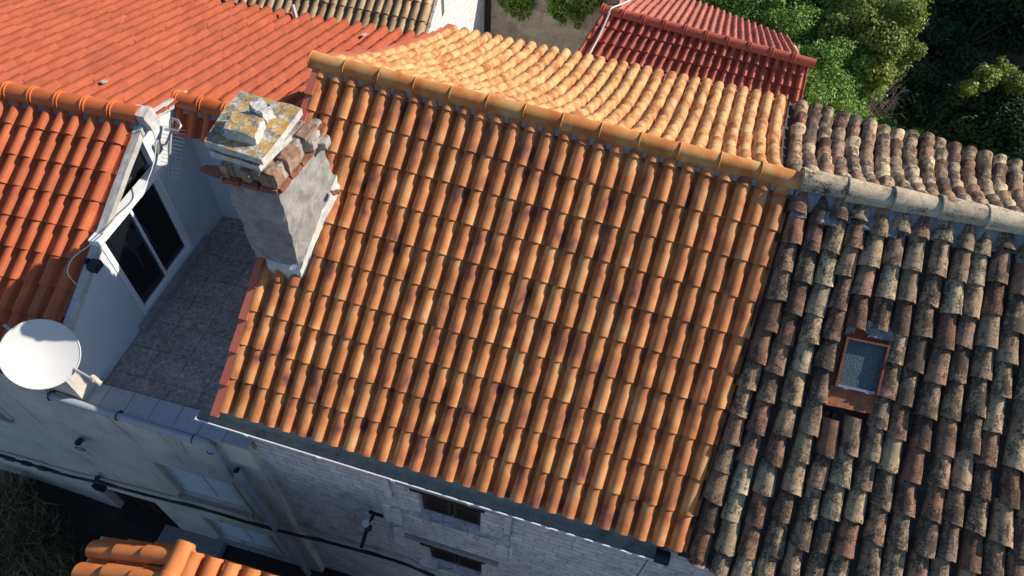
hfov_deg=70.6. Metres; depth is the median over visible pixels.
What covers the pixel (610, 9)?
roof cable
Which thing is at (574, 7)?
trailing ivy
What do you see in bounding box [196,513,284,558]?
street window
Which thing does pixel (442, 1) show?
slit window
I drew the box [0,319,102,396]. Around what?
satellite dish
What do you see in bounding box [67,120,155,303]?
cable
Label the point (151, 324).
terrace house
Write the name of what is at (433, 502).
shuttered window
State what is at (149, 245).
sliding door
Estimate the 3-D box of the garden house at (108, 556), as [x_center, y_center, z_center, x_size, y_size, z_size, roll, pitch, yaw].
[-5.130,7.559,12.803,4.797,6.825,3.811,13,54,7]
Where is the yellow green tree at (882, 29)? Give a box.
[813,0,934,96]
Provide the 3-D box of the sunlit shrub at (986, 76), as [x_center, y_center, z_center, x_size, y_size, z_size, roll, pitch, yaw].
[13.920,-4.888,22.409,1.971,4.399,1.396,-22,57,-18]
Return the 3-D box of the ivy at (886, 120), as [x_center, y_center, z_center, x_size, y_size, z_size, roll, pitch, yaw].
[11.213,-4.348,22.540,4.512,3.378,2.203,4,53,0]
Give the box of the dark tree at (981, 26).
[877,0,1023,131]
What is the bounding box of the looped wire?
[75,438,84,451]
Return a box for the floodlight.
[83,257,103,273]
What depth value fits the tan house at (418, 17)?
16.05 m
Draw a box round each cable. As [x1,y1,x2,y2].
[0,454,435,575]
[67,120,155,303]
[589,0,630,53]
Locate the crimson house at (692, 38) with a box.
[577,0,816,133]
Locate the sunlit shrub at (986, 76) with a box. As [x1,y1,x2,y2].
[955,55,1023,124]
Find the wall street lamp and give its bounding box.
[360,510,383,547]
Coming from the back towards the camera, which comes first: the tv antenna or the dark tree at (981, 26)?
the dark tree at (981, 26)
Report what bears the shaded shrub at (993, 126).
on the ground at (86, 518)
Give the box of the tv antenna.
[152,117,184,179]
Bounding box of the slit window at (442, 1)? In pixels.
[441,0,443,15]
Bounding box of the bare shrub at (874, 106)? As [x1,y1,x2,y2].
[855,72,908,118]
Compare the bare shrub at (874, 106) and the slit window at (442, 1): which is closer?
the slit window at (442, 1)
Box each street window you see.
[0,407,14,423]
[146,458,254,517]
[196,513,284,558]
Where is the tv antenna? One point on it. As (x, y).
(159, 146)
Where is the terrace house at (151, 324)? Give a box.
[0,0,426,575]
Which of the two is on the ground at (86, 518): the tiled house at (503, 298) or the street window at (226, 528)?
the tiled house at (503, 298)
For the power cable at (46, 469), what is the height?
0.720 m
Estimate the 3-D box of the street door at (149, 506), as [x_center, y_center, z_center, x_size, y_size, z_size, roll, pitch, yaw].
[-8.646,5.053,17.064,1.500,2.030,0.070,13,54,7]
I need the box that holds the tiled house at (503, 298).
[195,24,802,575]
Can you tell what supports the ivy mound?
on the ground at (86, 518)
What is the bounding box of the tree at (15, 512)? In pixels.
[0,463,87,575]
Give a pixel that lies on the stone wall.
(539, 27)
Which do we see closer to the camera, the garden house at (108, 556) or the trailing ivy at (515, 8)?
the garden house at (108, 556)
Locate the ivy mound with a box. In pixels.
[762,0,889,122]
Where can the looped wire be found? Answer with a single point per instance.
(78, 441)
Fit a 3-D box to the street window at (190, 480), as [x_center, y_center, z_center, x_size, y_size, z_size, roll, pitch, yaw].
[-5.990,3.842,14.075,1.730,1.770,0.230,13,54,7]
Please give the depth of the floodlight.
10.96 m
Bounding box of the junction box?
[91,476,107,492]
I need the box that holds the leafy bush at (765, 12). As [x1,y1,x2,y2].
[696,0,841,35]
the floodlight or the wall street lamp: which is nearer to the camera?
the floodlight
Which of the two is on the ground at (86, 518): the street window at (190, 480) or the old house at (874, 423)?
the old house at (874, 423)
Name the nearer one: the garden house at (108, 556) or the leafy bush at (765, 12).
the garden house at (108, 556)
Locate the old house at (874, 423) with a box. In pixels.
[637,100,1023,575]
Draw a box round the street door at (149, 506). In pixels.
[112,490,171,519]
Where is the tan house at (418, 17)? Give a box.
[209,0,490,36]
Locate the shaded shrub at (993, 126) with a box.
[927,62,1023,163]
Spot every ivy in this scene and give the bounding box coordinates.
[497,0,536,21]
[545,0,605,29]
[861,106,939,134]
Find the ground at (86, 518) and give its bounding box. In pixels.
[0,0,1023,575]
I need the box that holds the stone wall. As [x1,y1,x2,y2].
[491,0,620,54]
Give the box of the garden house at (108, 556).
[71,536,279,575]
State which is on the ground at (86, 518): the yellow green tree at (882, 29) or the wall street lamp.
the yellow green tree at (882, 29)
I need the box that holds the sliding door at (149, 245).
[102,176,193,313]
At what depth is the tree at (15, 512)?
16.33 m
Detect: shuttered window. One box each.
[395,482,500,541]
[404,532,498,575]
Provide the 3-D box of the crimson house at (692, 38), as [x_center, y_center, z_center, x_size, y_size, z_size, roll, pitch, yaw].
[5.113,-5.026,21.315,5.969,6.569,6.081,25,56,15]
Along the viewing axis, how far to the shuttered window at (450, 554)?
13.79 m

